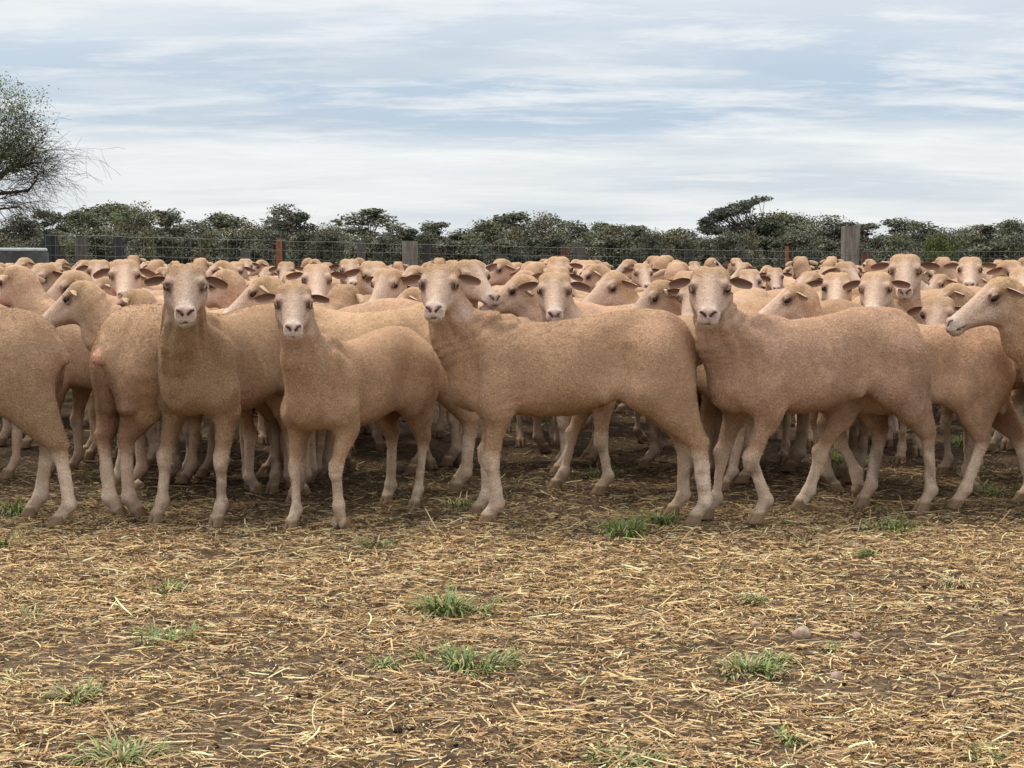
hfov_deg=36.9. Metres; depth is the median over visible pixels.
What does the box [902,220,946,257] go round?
gum tree
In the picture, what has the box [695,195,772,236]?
windswept tree
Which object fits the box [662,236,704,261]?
mallee shrub
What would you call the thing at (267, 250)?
mallee shrub
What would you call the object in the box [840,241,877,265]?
mallee shrub
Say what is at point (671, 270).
sheep
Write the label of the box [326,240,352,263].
mallee shrub
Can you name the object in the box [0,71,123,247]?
wattle tree
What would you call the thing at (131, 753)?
grass tuft
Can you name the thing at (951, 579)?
grass tuft
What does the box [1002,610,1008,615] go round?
stone
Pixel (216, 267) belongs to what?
sheep
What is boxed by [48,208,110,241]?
gum tree
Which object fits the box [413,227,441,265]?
mallee shrub
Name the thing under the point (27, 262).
sheep
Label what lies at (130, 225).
gum tree
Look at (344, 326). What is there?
sheep
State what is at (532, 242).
mallee shrub
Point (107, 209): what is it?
gum tree
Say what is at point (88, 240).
mallee shrub
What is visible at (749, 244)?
mallee shrub
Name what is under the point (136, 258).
sheep
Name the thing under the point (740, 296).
sheep
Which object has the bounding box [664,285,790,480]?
sheep
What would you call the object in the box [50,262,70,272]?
sheep
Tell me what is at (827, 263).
sheep
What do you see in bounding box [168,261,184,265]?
sheep
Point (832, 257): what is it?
sheep
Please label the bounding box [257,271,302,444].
sheep
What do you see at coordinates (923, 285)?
sheep
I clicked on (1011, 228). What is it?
gum tree
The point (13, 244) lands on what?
mallee shrub
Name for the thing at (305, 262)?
sheep
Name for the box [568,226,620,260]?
mallee shrub
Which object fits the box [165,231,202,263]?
mallee shrub
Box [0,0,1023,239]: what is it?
sky
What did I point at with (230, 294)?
sheep
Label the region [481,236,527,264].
mallee shrub
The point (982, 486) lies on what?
grass tuft
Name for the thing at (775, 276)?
sheep
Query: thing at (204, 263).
sheep
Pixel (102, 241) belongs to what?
mallee shrub
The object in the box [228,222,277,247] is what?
gum tree
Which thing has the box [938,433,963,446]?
grass tuft
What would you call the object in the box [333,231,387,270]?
mallee shrub
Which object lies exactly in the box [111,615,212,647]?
grass tuft
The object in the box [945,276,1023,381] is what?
sheep
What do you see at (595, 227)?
gum tree
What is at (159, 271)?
sheep
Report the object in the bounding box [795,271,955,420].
sheep
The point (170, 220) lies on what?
gum tree
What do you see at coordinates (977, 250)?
mallee shrub
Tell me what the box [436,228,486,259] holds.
gum tree
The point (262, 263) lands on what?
sheep
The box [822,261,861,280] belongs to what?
sheep
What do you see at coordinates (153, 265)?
sheep
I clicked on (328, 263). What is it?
sheep
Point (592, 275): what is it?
sheep
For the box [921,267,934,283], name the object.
sheep
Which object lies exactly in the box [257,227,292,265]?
mallee shrub
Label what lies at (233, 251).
mallee shrub
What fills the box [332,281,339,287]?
sheep
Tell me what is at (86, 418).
sheep
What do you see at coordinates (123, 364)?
sheep
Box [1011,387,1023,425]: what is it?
sheep
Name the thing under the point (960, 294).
sheep
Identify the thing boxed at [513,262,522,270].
sheep
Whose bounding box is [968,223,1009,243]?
gum tree
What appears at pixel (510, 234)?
mallee shrub
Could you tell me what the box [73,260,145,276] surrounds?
sheep
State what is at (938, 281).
sheep
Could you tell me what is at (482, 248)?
mallee shrub
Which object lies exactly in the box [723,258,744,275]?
sheep
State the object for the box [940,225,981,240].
gum tree
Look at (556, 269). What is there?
sheep
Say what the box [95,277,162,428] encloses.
sheep
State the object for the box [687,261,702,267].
sheep
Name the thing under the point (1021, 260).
sheep
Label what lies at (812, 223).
gum tree
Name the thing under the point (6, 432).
sheep
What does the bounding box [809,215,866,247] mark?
gum tree
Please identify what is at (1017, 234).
gum tree
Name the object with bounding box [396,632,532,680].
grass tuft
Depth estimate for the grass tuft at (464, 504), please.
5.96 m
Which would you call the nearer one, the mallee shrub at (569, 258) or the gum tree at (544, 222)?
the mallee shrub at (569, 258)
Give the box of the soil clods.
[0,441,1023,767]
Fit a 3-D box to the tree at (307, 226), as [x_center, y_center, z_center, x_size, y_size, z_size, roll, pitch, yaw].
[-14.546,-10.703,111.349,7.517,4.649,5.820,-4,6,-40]
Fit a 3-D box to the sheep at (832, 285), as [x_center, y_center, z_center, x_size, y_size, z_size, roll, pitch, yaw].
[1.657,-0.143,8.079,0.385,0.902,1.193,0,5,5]
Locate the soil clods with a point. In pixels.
(400, 729)
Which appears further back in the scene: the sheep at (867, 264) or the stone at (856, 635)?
the sheep at (867, 264)
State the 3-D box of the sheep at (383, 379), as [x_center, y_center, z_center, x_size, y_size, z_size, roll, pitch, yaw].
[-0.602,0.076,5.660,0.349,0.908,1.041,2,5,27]
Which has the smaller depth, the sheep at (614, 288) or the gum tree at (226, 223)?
the sheep at (614, 288)
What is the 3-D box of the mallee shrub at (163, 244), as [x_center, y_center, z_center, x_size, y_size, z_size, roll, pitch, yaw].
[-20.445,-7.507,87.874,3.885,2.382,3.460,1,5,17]
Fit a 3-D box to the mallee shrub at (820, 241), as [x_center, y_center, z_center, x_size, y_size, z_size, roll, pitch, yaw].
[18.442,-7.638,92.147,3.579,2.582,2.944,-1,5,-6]
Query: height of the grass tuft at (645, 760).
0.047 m
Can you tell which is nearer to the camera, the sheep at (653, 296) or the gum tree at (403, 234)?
the sheep at (653, 296)
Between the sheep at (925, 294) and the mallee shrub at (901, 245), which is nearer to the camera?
the sheep at (925, 294)
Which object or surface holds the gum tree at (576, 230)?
on the ground
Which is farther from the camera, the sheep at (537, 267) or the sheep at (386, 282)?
the sheep at (537, 267)
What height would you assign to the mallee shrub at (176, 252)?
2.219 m
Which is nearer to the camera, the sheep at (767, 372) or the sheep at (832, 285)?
the sheep at (767, 372)
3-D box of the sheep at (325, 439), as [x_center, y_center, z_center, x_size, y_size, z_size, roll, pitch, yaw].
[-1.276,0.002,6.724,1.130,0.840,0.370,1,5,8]
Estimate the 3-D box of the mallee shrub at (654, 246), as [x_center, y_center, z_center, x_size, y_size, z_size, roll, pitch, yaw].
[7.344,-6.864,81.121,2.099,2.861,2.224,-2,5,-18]
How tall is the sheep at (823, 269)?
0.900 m
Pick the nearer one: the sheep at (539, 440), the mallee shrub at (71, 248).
the sheep at (539, 440)
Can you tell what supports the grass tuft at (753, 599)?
on the ground
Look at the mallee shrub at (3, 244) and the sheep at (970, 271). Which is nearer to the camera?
the sheep at (970, 271)
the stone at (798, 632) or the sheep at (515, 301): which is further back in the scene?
the sheep at (515, 301)
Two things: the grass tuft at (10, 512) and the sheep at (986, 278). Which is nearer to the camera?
the grass tuft at (10, 512)
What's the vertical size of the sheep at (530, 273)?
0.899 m
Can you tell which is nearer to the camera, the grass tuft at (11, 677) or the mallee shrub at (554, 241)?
the grass tuft at (11, 677)
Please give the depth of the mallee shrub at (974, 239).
95.83 m
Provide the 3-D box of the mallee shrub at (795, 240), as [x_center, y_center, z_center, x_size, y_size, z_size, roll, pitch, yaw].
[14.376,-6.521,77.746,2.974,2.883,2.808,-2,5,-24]
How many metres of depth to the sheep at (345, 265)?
10.75 m
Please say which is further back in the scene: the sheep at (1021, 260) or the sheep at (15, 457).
the sheep at (1021, 260)
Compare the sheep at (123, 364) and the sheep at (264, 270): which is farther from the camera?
the sheep at (264, 270)
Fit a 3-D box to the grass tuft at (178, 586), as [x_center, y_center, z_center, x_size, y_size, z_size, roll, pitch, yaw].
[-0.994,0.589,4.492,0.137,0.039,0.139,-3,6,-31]
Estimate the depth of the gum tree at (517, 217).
119.03 m
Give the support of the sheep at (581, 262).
on the ground
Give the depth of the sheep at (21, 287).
6.80 m
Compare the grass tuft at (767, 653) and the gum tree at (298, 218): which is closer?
the grass tuft at (767, 653)
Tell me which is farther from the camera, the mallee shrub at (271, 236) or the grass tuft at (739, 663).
the mallee shrub at (271, 236)
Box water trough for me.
[0,248,48,263]
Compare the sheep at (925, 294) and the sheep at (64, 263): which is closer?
the sheep at (925, 294)
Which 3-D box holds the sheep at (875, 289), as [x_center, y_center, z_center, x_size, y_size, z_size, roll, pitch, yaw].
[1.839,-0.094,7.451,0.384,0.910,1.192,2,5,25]
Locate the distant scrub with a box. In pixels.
[15,233,1009,262]
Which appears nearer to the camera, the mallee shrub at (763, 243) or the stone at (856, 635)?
the stone at (856, 635)
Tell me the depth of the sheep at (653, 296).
6.67 m
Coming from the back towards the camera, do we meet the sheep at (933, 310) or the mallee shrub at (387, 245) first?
the mallee shrub at (387, 245)
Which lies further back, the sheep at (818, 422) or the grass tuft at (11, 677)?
the sheep at (818, 422)
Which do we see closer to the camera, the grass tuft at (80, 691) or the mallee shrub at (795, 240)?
the grass tuft at (80, 691)
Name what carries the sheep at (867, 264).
on the ground
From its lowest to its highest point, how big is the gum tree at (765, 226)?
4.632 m
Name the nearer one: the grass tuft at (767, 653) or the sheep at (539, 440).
the grass tuft at (767, 653)
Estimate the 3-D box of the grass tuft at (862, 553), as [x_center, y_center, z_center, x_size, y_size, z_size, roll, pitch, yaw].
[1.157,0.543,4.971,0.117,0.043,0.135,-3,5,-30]
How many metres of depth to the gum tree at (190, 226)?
125.75 m
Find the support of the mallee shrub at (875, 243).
on the ground
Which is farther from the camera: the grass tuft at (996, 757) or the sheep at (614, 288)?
the sheep at (614, 288)
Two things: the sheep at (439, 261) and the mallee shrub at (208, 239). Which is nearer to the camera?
the sheep at (439, 261)
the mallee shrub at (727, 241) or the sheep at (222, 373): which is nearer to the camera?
the sheep at (222, 373)
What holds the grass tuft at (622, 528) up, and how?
on the ground
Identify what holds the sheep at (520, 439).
on the ground
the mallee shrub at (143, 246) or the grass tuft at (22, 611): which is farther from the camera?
the mallee shrub at (143, 246)
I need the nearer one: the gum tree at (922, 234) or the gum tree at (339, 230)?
the gum tree at (922, 234)
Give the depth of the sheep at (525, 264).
15.48 m
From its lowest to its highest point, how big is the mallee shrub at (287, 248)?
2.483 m
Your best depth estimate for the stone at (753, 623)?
4.08 m
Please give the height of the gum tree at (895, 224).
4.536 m
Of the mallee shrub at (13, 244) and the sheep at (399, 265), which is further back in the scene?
the mallee shrub at (13, 244)
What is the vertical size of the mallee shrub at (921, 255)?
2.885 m
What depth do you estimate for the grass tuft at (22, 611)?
4.23 m
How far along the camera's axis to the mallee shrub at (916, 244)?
101.54 m
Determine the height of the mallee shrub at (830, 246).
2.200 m
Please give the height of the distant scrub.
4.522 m
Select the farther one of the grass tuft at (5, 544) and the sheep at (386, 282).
the sheep at (386, 282)
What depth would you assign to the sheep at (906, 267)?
7.31 m
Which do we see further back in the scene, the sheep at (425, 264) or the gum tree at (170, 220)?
the gum tree at (170, 220)
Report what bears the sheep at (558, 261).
on the ground
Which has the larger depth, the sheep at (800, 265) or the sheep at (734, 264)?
the sheep at (734, 264)
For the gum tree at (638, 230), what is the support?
on the ground
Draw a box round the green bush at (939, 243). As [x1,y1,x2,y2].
[919,230,965,269]
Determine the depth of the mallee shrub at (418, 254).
81.85 m
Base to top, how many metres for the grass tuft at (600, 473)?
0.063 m
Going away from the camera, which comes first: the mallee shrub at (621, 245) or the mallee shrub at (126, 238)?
the mallee shrub at (621, 245)
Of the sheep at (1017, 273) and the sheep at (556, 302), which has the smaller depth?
the sheep at (556, 302)
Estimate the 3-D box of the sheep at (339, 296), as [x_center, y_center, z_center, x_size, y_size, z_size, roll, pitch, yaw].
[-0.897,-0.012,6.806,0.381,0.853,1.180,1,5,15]
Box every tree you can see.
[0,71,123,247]
[0,213,46,243]
[30,207,71,243]
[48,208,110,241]
[72,200,156,237]
[109,200,168,246]
[147,208,192,257]
[171,219,220,237]
[194,210,258,236]
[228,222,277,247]
[257,205,349,249]
[259,203,320,258]
[315,222,352,250]
[330,208,398,237]
[380,223,418,262]
[418,220,450,256]
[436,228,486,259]
[458,217,517,253]
[488,211,539,241]
[514,211,570,247]
[555,219,592,242]
[570,220,635,244]
[614,223,648,248]
[638,229,669,241]
[673,229,706,262]
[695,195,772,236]
[731,212,791,255]
[757,209,814,238]
[789,212,833,238]
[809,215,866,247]
[835,221,880,243]
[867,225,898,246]
[880,217,919,238]
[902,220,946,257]
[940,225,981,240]
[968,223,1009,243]
[992,217,1023,244]
[1005,228,1023,247]
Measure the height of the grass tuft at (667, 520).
0.065 m
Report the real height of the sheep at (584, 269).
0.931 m
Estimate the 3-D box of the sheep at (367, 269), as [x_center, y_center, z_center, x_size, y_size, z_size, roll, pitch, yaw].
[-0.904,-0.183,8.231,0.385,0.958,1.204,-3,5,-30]
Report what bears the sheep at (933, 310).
on the ground
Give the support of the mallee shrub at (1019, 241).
on the ground
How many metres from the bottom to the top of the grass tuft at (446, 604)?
0.088 m
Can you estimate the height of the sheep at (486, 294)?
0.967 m
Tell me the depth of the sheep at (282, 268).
12.46 m
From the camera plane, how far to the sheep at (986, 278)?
10.31 m
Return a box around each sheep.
[0,266,89,425]
[0,266,214,483]
[0,304,22,479]
[0,306,116,448]
[0,307,76,526]
[7,263,239,459]
[14,257,34,268]
[42,280,310,494]
[47,270,283,468]
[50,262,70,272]
[56,259,71,271]
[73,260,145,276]
[76,260,163,295]
[88,303,311,517]
[93,259,203,457]
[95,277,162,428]
[117,288,334,482]
[127,255,146,274]
[140,261,148,267]
[140,273,162,290]
[144,263,310,528]
[145,259,167,277]
[155,267,167,283]
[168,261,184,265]
[189,258,257,278]
[205,269,435,474]
[206,260,251,284]
[223,275,479,492]
[230,261,277,280]
[238,284,364,490]
[239,259,258,276]
[252,260,331,275]
[255,283,440,531]
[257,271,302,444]
[258,267,277,276]
[269,261,339,281]
[286,263,370,433]
[300,258,311,267]
[301,259,320,271]
[322,262,338,271]
[329,259,360,285]
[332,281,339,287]
[344,261,386,441]
[350,259,500,469]
[356,258,364,264]
[364,268,445,451]
[389,261,408,271]
[397,287,598,465]
[399,258,446,273]
[402,263,713,525]
[402,265,503,292]
[421,262,432,267]
[446,260,457,265]
[478,262,546,420]
[479,274,722,474]
[488,259,516,285]
[506,294,574,446]
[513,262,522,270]
[513,270,643,421]
[518,272,753,494]
[519,261,532,270]
[532,266,592,432]
[532,411,664,452]
[544,256,582,278]
[570,260,595,274]
[573,264,592,281]
[574,264,743,412]
[583,271,809,471]
[602,262,613,269]
[614,259,732,284]
[622,263,658,287]
[631,280,868,482]
[643,256,658,268]
[650,255,676,281]
[653,262,795,423]
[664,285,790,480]
[668,267,937,523]
[668,271,776,439]
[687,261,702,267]
[703,258,724,268]
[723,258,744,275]
[729,269,770,287]
[731,262,764,285]
[758,282,1023,509]
[760,267,792,277]
[760,268,791,290]
[761,259,836,289]
[785,256,817,278]
[786,265,792,274]
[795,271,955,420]
[795,272,859,446]
[809,323,1020,493]
[812,286,981,300]
[814,256,843,270]
[816,266,927,284]
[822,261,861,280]
[842,271,923,463]
[852,253,939,456]
[856,265,865,275]
[861,259,932,271]
[883,266,929,289]
[907,296,1023,476]
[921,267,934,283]
[928,274,956,288]
[932,257,958,278]
[937,283,1003,450]
[943,256,996,286]
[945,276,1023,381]
[982,272,991,287]
[986,260,1023,422]
[996,267,1023,449]
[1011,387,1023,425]
[1018,257,1023,265]
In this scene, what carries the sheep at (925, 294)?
on the ground
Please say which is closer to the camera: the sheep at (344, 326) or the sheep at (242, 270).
the sheep at (344, 326)
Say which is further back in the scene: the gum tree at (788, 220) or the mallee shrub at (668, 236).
the gum tree at (788, 220)
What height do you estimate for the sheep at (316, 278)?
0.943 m
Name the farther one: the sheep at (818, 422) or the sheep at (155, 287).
the sheep at (155, 287)
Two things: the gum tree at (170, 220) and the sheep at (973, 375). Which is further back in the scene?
the gum tree at (170, 220)
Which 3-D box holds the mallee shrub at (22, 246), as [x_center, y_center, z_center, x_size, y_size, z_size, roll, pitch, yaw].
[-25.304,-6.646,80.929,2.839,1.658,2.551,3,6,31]
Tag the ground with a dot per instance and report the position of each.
(368, 466)
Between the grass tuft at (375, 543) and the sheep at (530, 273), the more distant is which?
the sheep at (530, 273)
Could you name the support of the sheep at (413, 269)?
on the ground
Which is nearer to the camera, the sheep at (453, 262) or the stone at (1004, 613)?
the stone at (1004, 613)
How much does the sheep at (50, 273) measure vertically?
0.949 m
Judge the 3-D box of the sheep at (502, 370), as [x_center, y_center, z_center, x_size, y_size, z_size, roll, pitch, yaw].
[0.162,0.033,5.657,1.127,0.955,0.436,-1,5,-6]
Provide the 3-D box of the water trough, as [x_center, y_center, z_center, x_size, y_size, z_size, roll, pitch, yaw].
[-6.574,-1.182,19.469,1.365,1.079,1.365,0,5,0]
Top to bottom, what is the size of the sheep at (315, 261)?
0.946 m
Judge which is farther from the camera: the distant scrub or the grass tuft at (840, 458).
the distant scrub
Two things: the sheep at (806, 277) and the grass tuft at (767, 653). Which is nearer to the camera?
the grass tuft at (767, 653)
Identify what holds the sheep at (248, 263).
on the ground
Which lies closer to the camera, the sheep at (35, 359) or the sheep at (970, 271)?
the sheep at (35, 359)
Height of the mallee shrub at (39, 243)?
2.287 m
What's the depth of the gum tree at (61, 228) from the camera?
115.02 m
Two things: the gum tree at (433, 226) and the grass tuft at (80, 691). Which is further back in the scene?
the gum tree at (433, 226)
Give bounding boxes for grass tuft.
[0,494,49,518]
[0,532,22,547]
[0,669,58,687]
[9,604,48,620]
[30,674,108,705]
[57,726,185,767]
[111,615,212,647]
[125,500,153,513]
[145,578,194,594]
[350,534,396,549]
[364,654,407,671]
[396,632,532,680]
[400,577,510,622]
[439,493,476,510]
[578,461,626,477]
[579,509,659,540]
[581,737,677,767]
[631,508,688,527]
[704,646,793,682]
[730,590,773,607]
[751,644,802,663]
[770,724,814,746]
[819,639,848,651]
[831,447,868,465]
[851,510,927,534]
[851,545,889,557]
[934,572,974,587]
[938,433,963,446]
[957,738,1011,767]
[958,479,1001,489]
[972,484,1014,496]
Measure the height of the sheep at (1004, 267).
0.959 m
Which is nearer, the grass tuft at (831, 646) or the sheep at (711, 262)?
the grass tuft at (831, 646)
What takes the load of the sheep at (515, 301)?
on the ground
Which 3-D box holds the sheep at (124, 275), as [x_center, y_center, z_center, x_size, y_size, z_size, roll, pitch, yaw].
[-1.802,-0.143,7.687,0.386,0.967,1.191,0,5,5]
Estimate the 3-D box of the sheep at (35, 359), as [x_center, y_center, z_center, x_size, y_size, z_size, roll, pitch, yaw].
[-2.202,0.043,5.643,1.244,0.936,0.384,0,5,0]
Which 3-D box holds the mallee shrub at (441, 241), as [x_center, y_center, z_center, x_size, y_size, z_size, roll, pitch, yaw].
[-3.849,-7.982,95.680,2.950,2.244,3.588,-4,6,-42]
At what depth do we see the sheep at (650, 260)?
13.11 m
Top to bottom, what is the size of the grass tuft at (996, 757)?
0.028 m
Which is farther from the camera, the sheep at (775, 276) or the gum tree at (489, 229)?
the gum tree at (489, 229)
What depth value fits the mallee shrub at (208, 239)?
83.30 m
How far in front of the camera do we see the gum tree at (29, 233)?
106.91 m
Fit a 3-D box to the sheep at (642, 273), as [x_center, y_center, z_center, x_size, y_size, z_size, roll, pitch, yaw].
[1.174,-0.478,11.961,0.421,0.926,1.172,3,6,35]
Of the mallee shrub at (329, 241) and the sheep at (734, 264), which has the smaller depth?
the sheep at (734, 264)
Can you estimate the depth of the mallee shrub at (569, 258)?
99.22 m
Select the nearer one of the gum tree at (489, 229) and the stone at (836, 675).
the stone at (836, 675)
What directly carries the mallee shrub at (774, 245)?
on the ground
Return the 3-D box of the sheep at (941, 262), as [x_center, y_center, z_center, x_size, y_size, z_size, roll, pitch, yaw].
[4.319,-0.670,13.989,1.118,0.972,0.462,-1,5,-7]
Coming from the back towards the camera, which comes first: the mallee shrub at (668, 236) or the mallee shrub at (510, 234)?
the mallee shrub at (668, 236)
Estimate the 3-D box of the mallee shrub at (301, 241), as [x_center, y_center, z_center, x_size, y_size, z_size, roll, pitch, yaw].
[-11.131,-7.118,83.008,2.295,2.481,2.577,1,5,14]
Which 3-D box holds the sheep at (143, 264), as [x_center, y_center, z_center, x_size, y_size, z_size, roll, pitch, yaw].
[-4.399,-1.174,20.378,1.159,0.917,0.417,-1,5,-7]
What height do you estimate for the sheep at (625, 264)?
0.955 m
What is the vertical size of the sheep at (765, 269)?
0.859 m
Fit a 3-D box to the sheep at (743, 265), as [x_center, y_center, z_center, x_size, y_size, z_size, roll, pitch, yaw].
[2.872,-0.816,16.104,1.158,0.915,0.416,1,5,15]
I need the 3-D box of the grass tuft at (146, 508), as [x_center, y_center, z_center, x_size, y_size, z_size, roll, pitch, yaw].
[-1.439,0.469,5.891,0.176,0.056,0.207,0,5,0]
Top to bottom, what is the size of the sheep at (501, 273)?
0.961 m
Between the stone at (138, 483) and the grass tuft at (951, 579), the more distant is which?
the stone at (138, 483)
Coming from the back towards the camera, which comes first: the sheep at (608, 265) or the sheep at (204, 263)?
the sheep at (608, 265)
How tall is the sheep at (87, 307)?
0.884 m
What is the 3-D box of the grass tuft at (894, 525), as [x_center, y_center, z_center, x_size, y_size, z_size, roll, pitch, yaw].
[1.365,0.494,5.527,0.275,0.073,0.272,3,6,33]
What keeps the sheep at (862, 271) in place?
on the ground
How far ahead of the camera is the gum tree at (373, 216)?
107.89 m
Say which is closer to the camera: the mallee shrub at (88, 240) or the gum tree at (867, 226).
the mallee shrub at (88, 240)
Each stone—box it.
[134,479,145,489]
[750,621,760,629]
[792,626,810,638]
[828,671,842,682]
[853,631,861,639]
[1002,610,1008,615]
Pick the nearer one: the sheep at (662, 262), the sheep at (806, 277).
the sheep at (806, 277)
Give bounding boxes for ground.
[0,270,1023,767]
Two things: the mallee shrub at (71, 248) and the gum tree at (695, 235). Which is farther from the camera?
the gum tree at (695, 235)
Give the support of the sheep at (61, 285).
on the ground
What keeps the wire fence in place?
on the ground
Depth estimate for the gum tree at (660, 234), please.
130.32 m
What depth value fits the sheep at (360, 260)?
19.21 m
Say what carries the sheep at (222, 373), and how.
on the ground
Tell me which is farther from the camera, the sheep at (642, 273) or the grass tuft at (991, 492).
the sheep at (642, 273)
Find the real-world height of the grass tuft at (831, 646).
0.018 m
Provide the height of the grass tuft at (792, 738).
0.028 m
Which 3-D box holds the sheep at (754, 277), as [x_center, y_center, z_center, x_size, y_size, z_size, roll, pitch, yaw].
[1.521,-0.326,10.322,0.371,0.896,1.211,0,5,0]
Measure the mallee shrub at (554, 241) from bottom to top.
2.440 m
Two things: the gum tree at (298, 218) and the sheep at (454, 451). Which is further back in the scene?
the gum tree at (298, 218)
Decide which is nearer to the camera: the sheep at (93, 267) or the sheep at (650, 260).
the sheep at (93, 267)
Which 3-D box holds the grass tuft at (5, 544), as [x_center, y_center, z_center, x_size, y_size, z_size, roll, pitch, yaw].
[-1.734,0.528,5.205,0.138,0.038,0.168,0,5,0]
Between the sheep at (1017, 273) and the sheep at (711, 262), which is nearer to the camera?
the sheep at (1017, 273)
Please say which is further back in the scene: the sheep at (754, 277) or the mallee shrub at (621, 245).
the mallee shrub at (621, 245)
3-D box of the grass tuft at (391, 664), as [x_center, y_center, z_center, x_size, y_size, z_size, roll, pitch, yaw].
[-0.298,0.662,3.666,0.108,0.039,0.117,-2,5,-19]
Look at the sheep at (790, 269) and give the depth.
18.35 m
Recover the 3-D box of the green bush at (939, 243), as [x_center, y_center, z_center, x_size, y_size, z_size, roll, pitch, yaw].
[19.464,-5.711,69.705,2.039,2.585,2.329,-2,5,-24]
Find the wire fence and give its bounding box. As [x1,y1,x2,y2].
[44,226,1023,270]
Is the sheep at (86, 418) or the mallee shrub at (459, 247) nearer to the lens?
the sheep at (86, 418)
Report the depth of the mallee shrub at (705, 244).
101.47 m
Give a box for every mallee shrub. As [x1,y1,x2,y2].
[0,232,15,247]
[2,238,27,247]
[10,242,32,247]
[27,232,75,266]
[59,239,98,264]
[68,235,110,259]
[88,230,120,260]
[100,231,136,261]
[123,227,160,264]
[124,233,183,264]
[162,237,187,262]
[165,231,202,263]
[188,229,229,263]
[212,232,262,262]
[253,242,275,265]
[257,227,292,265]
[272,231,310,265]
[286,229,324,266]
[302,229,346,264]
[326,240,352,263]
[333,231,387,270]
[367,235,401,265]
[399,240,422,265]
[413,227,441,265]
[431,239,485,262]
[433,238,451,257]
[467,240,490,264]
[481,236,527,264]
[493,225,533,262]
[522,235,567,261]
[531,231,572,261]
[565,238,588,261]
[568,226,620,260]
[589,235,640,269]
[631,227,670,262]
[646,227,704,264]
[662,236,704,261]
[694,236,718,264]
[708,227,753,269]
[730,229,766,271]
[748,235,779,265]
[762,236,806,269]
[769,227,825,270]
[807,236,831,270]
[814,240,861,269]
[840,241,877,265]
[860,233,894,258]
[874,232,922,262]
[911,241,926,254]
[917,228,968,267]
[956,227,996,261]
[963,241,1023,265]
[1000,233,1023,260]

